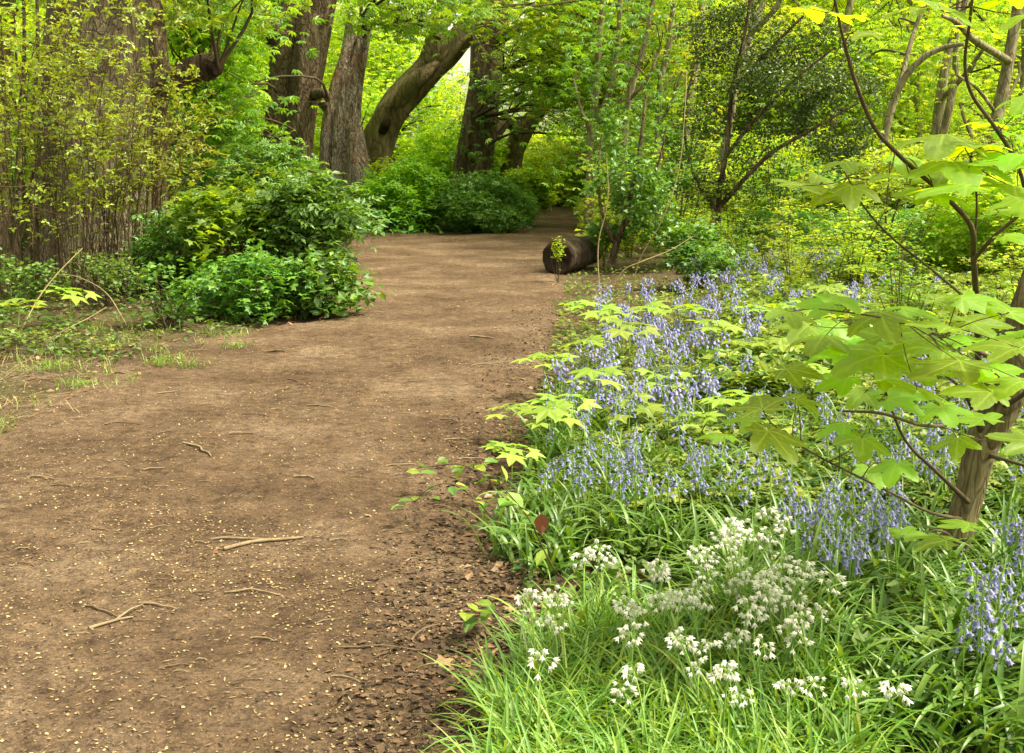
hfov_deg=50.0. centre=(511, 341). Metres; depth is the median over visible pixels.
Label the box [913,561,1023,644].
bluebell
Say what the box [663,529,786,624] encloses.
white garlic flower
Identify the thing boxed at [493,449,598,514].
bluebell
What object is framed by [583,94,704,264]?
hazel shrub
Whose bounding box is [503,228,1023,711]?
dark leaves
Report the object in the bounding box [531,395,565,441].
bluebell
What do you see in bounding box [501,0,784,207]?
young tree
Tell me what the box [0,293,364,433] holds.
verge grass
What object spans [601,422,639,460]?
bluebell
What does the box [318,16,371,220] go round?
trunk
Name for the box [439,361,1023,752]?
strap leaves
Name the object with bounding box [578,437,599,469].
bluebell
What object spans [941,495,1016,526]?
bluebell
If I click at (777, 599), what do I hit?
white garlic flower
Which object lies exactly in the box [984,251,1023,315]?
leafy sapling
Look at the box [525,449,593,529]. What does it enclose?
bluebell
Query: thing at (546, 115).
young tree
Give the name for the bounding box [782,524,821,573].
bluebell
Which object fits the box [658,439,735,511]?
bluebell
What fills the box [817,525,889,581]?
bluebell
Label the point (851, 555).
bluebell
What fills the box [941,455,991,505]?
bluebell
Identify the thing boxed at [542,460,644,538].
bluebell
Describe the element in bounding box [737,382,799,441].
bluebell
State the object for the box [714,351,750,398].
bluebell
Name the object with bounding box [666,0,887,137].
young tree
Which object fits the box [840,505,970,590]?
bluebell
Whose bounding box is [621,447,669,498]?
bluebell
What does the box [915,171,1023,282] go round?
bush
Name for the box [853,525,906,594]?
bluebell
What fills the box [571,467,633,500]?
bluebell
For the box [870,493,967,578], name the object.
bluebell
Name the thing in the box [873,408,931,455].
bluebell
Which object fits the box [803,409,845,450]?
bluebell
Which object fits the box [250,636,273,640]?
twig
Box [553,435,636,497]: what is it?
bluebell
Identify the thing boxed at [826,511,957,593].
bluebell
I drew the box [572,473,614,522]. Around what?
bluebell
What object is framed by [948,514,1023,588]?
bluebell
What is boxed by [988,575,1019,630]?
bluebell
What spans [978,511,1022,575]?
bluebell
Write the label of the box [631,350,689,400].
bluebell
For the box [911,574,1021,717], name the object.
bluebell
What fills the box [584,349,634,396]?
bluebell
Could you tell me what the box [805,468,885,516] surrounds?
bluebell
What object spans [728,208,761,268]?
leafy sapling
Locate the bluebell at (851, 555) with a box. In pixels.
[788,543,893,607]
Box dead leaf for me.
[433,655,452,666]
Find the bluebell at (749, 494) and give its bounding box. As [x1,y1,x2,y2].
[711,476,772,544]
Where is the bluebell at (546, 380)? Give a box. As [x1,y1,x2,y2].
[526,371,592,431]
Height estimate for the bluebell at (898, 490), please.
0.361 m
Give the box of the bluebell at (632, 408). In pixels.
[588,394,653,442]
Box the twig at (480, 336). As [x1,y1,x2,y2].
[469,335,494,338]
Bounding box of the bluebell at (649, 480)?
[611,460,689,544]
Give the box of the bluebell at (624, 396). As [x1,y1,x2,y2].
[593,381,645,421]
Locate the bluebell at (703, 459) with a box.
[670,446,746,513]
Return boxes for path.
[0,205,572,752]
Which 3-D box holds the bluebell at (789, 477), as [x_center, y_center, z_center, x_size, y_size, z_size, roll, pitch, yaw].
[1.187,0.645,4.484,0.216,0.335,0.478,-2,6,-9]
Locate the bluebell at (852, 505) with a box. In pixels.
[780,479,933,550]
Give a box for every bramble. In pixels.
[391,470,501,532]
[406,457,509,516]
[458,599,519,632]
[473,457,577,582]
[486,434,510,453]
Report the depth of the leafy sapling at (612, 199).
23.49 m
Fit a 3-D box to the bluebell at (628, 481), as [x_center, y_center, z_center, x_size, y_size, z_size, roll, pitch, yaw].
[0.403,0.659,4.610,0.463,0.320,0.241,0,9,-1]
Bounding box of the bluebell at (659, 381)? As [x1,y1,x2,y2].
[654,371,684,412]
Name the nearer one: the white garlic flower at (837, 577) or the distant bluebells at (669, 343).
the white garlic flower at (837, 577)
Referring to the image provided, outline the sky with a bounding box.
[30,0,988,164]
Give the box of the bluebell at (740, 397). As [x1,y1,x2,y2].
[724,383,745,416]
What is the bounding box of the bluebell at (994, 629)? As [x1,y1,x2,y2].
[898,612,1017,751]
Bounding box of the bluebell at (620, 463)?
[601,449,627,488]
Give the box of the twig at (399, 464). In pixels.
[385,463,415,466]
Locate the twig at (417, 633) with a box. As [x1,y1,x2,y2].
[410,623,437,640]
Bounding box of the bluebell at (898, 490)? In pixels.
[831,481,942,551]
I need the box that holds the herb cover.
[0,264,305,352]
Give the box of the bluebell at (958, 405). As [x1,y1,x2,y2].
[907,398,1001,447]
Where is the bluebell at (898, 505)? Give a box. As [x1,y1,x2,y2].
[867,497,931,561]
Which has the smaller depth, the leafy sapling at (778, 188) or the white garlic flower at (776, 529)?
the white garlic flower at (776, 529)
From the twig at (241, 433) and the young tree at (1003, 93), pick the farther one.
the young tree at (1003, 93)
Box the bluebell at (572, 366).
[520,359,614,400]
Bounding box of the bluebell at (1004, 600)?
[954,589,1013,636]
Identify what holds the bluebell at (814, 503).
on the ground at (46, 379)
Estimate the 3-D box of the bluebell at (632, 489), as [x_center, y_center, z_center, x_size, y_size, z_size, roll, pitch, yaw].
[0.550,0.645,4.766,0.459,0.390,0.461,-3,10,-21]
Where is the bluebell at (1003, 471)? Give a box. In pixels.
[947,448,1023,493]
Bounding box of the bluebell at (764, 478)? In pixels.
[725,449,821,529]
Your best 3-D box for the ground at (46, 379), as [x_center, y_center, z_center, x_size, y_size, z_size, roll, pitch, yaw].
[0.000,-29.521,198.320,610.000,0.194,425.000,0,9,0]
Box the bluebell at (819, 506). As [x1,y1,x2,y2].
[781,493,847,553]
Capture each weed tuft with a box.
[13,358,73,372]
[43,358,94,372]
[52,374,103,390]
[138,355,177,366]
[139,349,186,363]
[169,354,216,368]
[213,336,255,348]
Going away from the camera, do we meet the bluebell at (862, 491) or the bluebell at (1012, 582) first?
the bluebell at (1012, 582)
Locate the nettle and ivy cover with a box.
[0,221,515,361]
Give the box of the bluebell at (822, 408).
[788,379,855,439]
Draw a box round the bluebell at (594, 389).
[562,378,607,423]
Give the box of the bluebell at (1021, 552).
[969,539,1023,613]
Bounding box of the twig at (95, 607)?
[83,605,117,616]
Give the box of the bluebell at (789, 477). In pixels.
[778,447,845,526]
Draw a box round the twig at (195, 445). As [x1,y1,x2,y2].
[182,442,211,456]
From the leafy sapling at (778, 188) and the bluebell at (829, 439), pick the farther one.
the leafy sapling at (778, 188)
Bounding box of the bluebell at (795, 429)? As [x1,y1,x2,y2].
[788,410,804,468]
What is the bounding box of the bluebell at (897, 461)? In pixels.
[856,448,937,518]
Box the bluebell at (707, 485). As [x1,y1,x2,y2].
[674,469,747,518]
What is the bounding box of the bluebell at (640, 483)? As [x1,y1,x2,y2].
[624,471,682,509]
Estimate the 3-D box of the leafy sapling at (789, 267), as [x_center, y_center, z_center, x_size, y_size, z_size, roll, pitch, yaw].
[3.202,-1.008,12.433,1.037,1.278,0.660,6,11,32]
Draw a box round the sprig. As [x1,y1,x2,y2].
[550,236,564,282]
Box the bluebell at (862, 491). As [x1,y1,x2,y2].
[814,462,939,546]
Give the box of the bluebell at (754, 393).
[711,388,795,441]
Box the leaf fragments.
[291,308,567,752]
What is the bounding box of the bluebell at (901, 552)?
[881,504,956,568]
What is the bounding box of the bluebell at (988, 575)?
[929,557,1023,649]
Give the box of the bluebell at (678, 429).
[651,415,732,479]
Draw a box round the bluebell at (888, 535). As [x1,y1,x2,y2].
[816,498,975,594]
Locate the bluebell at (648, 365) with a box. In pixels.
[644,353,680,392]
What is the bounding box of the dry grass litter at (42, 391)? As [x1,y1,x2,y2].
[0,350,122,424]
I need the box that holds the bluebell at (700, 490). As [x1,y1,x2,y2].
[688,453,733,539]
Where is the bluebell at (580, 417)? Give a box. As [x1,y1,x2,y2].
[536,408,590,457]
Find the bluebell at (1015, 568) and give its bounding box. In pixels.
[977,524,1023,579]
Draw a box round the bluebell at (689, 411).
[684,402,710,433]
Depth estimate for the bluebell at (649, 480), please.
4.36 m
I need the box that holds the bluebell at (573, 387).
[516,377,612,440]
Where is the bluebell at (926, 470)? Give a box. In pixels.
[896,454,936,518]
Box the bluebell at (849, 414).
[824,394,898,448]
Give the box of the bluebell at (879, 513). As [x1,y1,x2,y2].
[830,495,918,550]
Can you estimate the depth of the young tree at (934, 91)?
31.20 m
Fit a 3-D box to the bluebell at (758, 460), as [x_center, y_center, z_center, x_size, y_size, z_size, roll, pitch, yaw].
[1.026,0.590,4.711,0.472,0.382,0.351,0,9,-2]
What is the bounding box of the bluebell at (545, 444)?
[536,428,567,460]
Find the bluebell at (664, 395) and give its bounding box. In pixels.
[657,383,699,427]
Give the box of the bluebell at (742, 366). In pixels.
[723,351,771,403]
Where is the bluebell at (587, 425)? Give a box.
[572,409,622,442]
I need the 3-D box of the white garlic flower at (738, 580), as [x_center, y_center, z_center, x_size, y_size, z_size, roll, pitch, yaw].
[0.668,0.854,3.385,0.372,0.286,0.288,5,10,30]
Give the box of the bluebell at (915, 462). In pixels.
[912,438,927,487]
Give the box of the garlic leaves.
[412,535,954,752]
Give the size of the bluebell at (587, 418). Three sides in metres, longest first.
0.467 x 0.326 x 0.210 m
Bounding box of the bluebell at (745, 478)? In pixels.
[677,453,814,527]
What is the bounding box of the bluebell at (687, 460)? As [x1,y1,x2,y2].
[653,445,698,503]
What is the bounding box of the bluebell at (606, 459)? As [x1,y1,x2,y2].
[545,447,613,512]
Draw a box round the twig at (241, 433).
[229,432,253,434]
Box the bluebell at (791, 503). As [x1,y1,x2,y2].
[748,483,843,542]
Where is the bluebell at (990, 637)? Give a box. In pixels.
[963,614,1022,681]
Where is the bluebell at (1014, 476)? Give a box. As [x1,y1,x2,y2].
[1005,454,1023,530]
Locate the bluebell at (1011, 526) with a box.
[960,502,1023,578]
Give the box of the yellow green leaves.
[520,230,1023,537]
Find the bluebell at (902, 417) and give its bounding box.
[859,376,937,437]
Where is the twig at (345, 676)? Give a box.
[331,675,360,682]
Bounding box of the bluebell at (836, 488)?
[800,470,864,540]
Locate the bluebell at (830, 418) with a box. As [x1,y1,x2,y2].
[798,397,833,470]
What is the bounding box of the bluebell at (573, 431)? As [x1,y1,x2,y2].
[542,403,606,459]
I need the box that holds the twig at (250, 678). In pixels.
[236,678,264,680]
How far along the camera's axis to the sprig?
14.97 m
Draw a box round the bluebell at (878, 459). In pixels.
[846,433,920,499]
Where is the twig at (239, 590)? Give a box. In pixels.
[224,588,279,595]
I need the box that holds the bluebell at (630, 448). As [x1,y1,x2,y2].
[601,440,671,483]
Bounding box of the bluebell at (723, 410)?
[715,388,736,438]
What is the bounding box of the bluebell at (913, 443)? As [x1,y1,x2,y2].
[871,422,941,487]
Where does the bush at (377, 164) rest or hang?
on the ground at (46, 379)
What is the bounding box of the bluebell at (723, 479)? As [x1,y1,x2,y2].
[691,465,762,510]
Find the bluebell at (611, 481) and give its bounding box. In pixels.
[562,460,638,516]
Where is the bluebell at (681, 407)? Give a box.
[663,396,701,453]
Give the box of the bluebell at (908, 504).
[896,482,942,531]
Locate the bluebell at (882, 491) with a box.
[821,485,908,547]
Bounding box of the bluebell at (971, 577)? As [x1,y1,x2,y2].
[937,548,1023,650]
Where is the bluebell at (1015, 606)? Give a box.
[1002,590,1023,645]
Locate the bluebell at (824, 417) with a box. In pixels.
[791,393,882,452]
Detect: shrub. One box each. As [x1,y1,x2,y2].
[0,0,154,302]
[0,0,224,296]
[22,44,281,291]
[113,253,215,330]
[119,193,236,296]
[161,173,315,297]
[174,238,340,324]
[198,119,322,203]
[222,160,391,299]
[264,240,396,318]
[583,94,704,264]
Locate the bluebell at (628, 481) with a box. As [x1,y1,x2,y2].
[557,462,654,522]
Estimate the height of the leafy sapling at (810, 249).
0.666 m
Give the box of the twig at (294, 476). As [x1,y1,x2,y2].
[293,475,313,477]
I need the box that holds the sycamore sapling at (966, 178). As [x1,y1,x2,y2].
[770,0,1023,359]
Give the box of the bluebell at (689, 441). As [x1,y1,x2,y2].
[682,430,724,485]
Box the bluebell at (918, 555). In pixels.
[838,495,924,598]
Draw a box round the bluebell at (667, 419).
[647,399,693,451]
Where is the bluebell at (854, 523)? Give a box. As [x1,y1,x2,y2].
[846,506,906,567]
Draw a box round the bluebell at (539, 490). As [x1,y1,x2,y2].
[499,464,568,530]
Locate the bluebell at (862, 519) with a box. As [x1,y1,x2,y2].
[805,502,883,565]
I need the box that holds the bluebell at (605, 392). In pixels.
[584,377,610,404]
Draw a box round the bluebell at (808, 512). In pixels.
[764,493,867,551]
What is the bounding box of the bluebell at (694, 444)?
[692,437,750,496]
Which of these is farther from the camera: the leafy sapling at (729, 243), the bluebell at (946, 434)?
the leafy sapling at (729, 243)
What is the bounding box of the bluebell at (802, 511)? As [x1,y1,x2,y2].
[751,494,818,571]
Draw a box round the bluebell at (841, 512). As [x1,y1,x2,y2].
[784,497,869,543]
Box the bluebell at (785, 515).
[744,496,839,562]
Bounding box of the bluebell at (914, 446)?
[865,424,955,490]
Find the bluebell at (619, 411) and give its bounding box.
[596,391,648,437]
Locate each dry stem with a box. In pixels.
[17,248,82,337]
[38,307,105,346]
[58,274,126,324]
[597,157,608,297]
[606,236,692,300]
[630,71,686,297]
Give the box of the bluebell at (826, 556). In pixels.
[817,524,879,603]
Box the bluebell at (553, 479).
[494,457,565,516]
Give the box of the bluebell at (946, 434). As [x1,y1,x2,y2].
[930,426,958,459]
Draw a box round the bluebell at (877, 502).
[817,490,934,556]
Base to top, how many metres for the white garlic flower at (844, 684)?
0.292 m
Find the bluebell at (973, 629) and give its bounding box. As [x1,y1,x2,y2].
[930,608,982,685]
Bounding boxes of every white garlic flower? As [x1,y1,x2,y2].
[441,648,586,752]
[487,594,589,655]
[496,612,601,683]
[497,585,623,680]
[508,613,616,694]
[513,588,611,716]
[537,539,643,632]
[537,595,685,676]
[543,548,633,655]
[543,602,641,678]
[553,555,637,630]
[561,662,694,752]
[585,624,710,734]
[587,607,714,732]
[592,675,707,752]
[595,560,717,650]
[603,588,743,691]
[613,624,766,743]
[617,565,686,634]
[620,558,715,637]
[626,579,734,677]
[630,592,725,656]
[635,590,708,664]
[640,630,770,744]
[645,662,792,752]
[647,598,714,685]
[650,545,745,621]
[651,639,725,727]
[657,529,742,582]
[661,590,755,679]
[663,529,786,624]
[668,506,800,583]
[668,603,797,718]
[671,564,749,628]
[672,656,718,752]
[677,581,744,673]
[678,660,778,752]
[683,584,814,654]
[683,596,807,656]
[687,527,746,602]
[692,527,798,582]
[692,548,758,631]
[692,686,786,752]
[693,536,821,613]
[696,515,822,591]
[698,546,756,614]
[700,529,767,594]
[706,517,804,582]
[706,570,759,635]
[708,567,786,639]
[712,551,755,612]
[713,560,845,622]
[713,628,807,742]
[716,574,824,655]
[717,559,824,610]
[721,595,831,693]
[722,522,786,611]
[722,596,819,691]
[723,634,843,732]
[725,570,867,641]
[728,587,827,650]
[731,563,878,687]
[736,678,800,752]
[739,630,871,710]
[741,552,830,604]
[741,570,840,666]
[745,515,811,584]
[751,610,891,727]
[755,577,860,657]
[767,602,858,670]
[769,620,862,718]
[772,676,869,752]
[783,666,935,752]
[795,677,919,752]
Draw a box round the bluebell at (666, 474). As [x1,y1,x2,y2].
[621,464,713,544]
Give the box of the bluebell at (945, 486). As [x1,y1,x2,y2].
[937,437,992,496]
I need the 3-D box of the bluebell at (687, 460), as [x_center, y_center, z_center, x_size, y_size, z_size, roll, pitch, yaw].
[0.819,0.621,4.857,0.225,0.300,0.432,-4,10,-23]
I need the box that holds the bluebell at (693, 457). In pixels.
[682,447,732,490]
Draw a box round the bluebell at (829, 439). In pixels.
[800,434,842,491]
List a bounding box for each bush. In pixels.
[0,247,73,309]
[11,141,29,235]
[12,167,194,227]
[57,248,160,307]
[169,153,243,209]
[169,158,239,218]
[313,136,318,156]
[348,146,464,229]
[363,153,406,178]
[396,119,514,190]
[414,163,549,233]
[495,189,548,226]
[496,149,560,204]
[502,158,565,211]
[522,138,584,202]
[523,136,561,165]
[528,130,585,150]
[552,143,626,204]
[659,216,753,289]
[664,136,756,209]
[695,130,821,221]
[720,199,853,264]
[730,157,842,218]
[783,167,894,234]
[810,133,921,182]
[813,203,909,253]
[832,144,961,247]
[846,123,946,158]
[859,202,994,271]
[882,178,1016,249]
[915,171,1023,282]
[921,123,1023,173]
[924,137,1023,248]
[973,111,1023,173]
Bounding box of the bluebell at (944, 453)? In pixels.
[917,426,956,478]
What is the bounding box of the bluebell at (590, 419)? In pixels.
[557,405,624,437]
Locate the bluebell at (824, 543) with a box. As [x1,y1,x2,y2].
[782,522,832,589]
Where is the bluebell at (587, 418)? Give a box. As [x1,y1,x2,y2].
[526,411,613,457]
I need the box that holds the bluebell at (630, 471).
[607,450,658,505]
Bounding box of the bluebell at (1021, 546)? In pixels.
[962,536,1023,601]
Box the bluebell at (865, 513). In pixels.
[826,498,908,559]
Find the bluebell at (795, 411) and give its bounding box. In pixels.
[769,389,829,428]
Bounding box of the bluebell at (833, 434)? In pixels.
[794,419,871,475]
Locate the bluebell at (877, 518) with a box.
[869,489,884,549]
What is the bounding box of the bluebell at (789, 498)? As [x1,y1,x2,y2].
[746,480,809,550]
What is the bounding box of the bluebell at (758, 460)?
[702,449,788,504]
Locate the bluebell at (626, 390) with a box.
[604,374,645,428]
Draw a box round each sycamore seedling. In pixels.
[0,298,47,343]
[38,285,101,321]
[479,441,545,481]
[484,403,528,440]
[509,352,577,392]
[517,398,586,457]
[524,393,602,428]
[558,299,601,329]
[559,335,610,366]
[564,366,625,425]
[578,304,639,344]
[597,390,669,424]
[598,317,661,367]
[625,301,671,317]
[632,368,696,407]
[652,468,700,484]
[656,304,714,329]
[657,410,725,444]
[687,319,747,335]
[699,389,762,416]
[719,337,770,349]
[733,304,769,315]
[742,337,803,363]
[762,419,802,453]
[765,300,800,310]
[771,363,830,412]
[799,309,845,319]
[808,283,849,297]
[847,302,889,313]
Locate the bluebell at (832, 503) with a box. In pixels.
[818,475,869,539]
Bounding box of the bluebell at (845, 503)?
[800,482,874,550]
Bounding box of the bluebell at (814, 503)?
[789,487,844,541]
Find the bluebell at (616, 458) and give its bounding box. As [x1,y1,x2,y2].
[554,445,673,505]
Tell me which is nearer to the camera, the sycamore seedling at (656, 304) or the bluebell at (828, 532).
the bluebell at (828, 532)
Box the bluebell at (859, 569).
[817,543,900,618]
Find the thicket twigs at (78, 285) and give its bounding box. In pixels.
[0,198,188,301]
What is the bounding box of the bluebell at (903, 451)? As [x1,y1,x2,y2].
[898,436,931,470]
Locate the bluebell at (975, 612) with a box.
[932,592,1022,693]
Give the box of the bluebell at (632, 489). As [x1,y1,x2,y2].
[576,441,679,530]
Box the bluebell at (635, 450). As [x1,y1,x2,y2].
[598,432,665,475]
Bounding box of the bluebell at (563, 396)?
[560,379,583,429]
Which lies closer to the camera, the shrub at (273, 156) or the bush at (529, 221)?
the shrub at (273, 156)
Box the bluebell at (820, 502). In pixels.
[783,492,868,555]
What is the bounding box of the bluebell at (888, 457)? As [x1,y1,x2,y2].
[863,439,896,506]
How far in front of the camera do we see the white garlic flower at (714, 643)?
2.92 m
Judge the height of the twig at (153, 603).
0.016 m
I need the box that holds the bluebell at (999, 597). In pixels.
[937,553,1011,664]
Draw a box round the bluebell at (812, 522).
[751,503,875,555]
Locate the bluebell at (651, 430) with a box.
[641,424,658,459]
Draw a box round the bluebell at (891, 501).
[858,488,944,553]
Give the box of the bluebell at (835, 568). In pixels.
[786,526,866,600]
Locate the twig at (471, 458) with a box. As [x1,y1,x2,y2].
[459,457,485,459]
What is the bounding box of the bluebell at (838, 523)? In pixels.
[831,509,874,576]
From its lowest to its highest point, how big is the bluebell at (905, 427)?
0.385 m
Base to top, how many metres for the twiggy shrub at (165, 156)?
2.742 m
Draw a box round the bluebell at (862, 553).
[796,531,885,606]
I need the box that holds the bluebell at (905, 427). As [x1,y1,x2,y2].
[874,399,927,446]
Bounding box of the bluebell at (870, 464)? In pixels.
[836,451,888,496]
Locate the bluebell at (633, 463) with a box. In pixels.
[579,438,662,503]
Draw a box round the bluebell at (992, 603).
[929,575,1003,614]
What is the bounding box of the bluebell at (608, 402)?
[567,397,630,431]
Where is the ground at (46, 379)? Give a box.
[0,203,1023,752]
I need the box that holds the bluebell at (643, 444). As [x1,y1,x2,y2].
[592,428,648,461]
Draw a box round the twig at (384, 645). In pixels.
[339,644,438,654]
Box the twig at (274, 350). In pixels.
[265,349,284,351]
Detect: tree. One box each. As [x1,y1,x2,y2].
[0,0,45,250]
[0,0,102,264]
[0,0,137,276]
[11,0,45,163]
[11,0,191,153]
[21,0,151,275]
[143,0,351,253]
[164,0,404,208]
[167,0,336,184]
[206,6,343,132]
[222,5,322,131]
[251,0,350,155]
[313,1,442,152]
[313,6,413,166]
[314,0,432,150]
[316,0,700,194]
[321,0,452,140]
[325,3,466,165]
[330,2,400,146]
[416,73,500,141]
[436,0,651,213]
[437,0,725,212]
[468,1,760,199]
[485,0,718,234]
[487,6,693,169]
[496,0,593,182]
[498,1,577,144]
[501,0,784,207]
[505,1,609,197]
[527,3,734,199]
[539,0,768,217]
[542,0,748,224]
[560,8,717,192]
[577,0,760,236]
[612,0,760,212]
[635,0,816,161]
[646,0,854,240]
[648,3,719,154]
[663,0,894,256]
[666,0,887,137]
[690,0,1000,172]
[693,0,853,152]
[696,268,1023,563]
[706,0,908,166]
[725,0,950,153]
[761,1,974,153]
[773,0,994,145]
[796,0,1020,146]
[817,0,978,142]
[818,0,1006,170]
[852,0,1014,151]
[861,0,972,122]
[866,0,1023,139]
[867,0,1020,136]
[869,0,1023,178]
[873,0,999,145]
[906,2,1022,154]
[913,0,1023,152]
[922,0,1023,171]
[962,2,1023,149]
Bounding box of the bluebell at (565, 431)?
[535,392,585,439]
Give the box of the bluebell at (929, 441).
[911,422,942,505]
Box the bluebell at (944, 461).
[889,431,952,522]
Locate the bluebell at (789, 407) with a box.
[744,385,830,436]
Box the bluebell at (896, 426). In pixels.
[876,407,941,439]
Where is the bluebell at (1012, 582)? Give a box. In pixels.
[939,558,1023,634]
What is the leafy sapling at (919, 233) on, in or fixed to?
on the ground at (46, 379)
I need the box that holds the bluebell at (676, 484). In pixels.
[605,462,730,547]
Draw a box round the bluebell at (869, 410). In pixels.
[833,382,906,436]
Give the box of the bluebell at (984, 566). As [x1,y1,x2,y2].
[930,553,1023,638]
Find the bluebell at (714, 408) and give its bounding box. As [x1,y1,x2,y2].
[687,381,743,417]
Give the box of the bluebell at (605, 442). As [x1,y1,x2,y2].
[582,430,634,479]
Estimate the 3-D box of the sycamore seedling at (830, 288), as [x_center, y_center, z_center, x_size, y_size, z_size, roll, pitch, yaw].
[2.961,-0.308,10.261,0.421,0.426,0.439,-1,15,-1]
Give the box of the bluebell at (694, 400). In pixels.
[668,377,726,418]
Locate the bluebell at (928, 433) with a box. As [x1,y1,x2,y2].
[926,420,938,456]
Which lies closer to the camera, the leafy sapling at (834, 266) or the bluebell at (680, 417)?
the bluebell at (680, 417)
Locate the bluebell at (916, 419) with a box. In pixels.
[875,404,940,456]
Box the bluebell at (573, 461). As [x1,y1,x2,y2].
[529,438,597,501]
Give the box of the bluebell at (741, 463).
[682,439,807,520]
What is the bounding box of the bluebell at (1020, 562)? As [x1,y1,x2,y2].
[983,544,1023,597]
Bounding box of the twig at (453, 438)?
[444,438,466,440]
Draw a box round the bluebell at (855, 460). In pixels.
[788,446,889,488]
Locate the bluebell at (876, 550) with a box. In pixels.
[840,537,900,569]
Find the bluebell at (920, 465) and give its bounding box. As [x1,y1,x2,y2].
[872,452,931,482]
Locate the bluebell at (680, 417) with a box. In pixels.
[648,399,719,440]
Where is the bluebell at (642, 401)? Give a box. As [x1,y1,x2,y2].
[627,382,672,434]
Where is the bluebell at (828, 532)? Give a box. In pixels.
[793,518,860,596]
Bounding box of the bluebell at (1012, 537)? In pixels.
[968,522,1023,584]
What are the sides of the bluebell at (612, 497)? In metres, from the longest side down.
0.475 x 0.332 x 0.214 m
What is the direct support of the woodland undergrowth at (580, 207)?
on the ground at (46, 379)
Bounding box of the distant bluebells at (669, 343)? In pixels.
[551,245,999,415]
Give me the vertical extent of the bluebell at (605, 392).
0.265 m
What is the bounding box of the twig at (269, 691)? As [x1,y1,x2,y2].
[267,690,281,692]
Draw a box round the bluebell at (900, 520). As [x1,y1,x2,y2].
[886,496,933,555]
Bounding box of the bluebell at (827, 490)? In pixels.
[789,479,868,537]
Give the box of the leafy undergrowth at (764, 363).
[688,231,1023,405]
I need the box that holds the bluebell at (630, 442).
[593,424,635,494]
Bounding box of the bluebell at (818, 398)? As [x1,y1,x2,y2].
[780,391,853,442]
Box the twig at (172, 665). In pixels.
[159,663,188,669]
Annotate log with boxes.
[542,235,602,274]
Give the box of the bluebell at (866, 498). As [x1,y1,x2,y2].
[841,482,887,531]
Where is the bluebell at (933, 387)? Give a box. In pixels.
[882,383,938,431]
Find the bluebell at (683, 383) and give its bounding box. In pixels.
[672,374,731,409]
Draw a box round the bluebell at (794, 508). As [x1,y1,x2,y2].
[743,497,835,550]
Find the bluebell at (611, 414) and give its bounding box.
[566,398,641,444]
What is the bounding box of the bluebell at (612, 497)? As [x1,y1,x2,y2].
[559,469,663,541]
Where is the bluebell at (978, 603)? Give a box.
[974,596,1011,644]
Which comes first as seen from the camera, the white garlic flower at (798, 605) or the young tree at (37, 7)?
the white garlic flower at (798, 605)
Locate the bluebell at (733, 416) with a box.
[689,412,749,451]
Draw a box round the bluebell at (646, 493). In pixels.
[603,467,703,539]
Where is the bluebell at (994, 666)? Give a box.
[972,613,1021,715]
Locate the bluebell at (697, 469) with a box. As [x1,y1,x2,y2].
[666,463,727,514]
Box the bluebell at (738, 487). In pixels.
[695,461,774,518]
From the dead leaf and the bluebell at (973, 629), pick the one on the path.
the dead leaf
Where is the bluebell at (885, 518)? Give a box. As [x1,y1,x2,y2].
[869,504,935,571]
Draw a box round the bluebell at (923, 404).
[895,386,937,436]
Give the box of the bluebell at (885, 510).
[867,505,914,553]
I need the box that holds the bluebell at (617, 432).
[571,412,640,488]
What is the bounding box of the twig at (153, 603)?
[138,602,177,609]
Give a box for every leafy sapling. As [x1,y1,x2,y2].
[575,153,620,251]
[586,199,614,243]
[591,209,618,268]
[595,173,632,222]
[596,172,651,257]
[610,213,638,257]
[615,97,733,239]
[616,200,651,250]
[641,104,731,250]
[641,171,726,255]
[660,151,710,208]
[673,154,725,231]
[677,173,731,222]
[682,201,733,281]
[698,167,779,252]
[704,160,764,258]
[705,131,770,220]
[707,178,760,253]
[711,148,742,209]
[717,215,740,261]
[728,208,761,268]
[729,156,781,222]
[734,118,792,205]
[734,175,801,251]
[742,115,822,246]
[748,211,789,274]
[754,126,846,246]
[754,195,840,288]
[756,158,799,215]
[766,220,804,275]
[771,197,820,268]
[775,136,834,213]
[784,221,825,277]
[786,139,825,207]
[794,232,827,269]
[799,231,866,293]
[814,175,906,287]
[823,202,879,285]
[824,172,841,220]
[824,197,899,286]
[830,125,929,263]
[839,142,927,266]
[856,218,946,325]
[859,272,955,337]
[860,135,922,168]
[865,214,938,306]
[875,199,949,276]
[896,265,986,335]
[934,245,996,336]
[942,117,1023,226]
[963,128,1002,161]
[978,200,1023,287]
[978,242,1023,314]
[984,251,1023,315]
[988,244,1023,330]
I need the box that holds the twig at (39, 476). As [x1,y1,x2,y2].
[27,475,53,478]
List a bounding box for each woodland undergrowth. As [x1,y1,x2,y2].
[12,198,512,250]
[553,193,948,250]
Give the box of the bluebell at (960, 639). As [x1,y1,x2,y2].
[907,616,1010,697]
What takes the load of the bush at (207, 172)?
on the ground at (46, 379)
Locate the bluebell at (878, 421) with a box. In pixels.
[874,406,912,445]
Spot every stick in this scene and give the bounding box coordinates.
[88,604,142,629]
[211,536,271,541]
[223,536,303,549]
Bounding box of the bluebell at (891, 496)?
[890,485,935,545]
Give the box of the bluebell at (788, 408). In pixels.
[771,384,819,431]
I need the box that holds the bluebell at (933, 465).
[902,457,988,503]
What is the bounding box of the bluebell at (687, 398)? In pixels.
[663,384,709,443]
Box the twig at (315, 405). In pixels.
[307,404,330,405]
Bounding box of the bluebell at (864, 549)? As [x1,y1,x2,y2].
[854,528,887,587]
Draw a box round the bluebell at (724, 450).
[712,442,769,491]

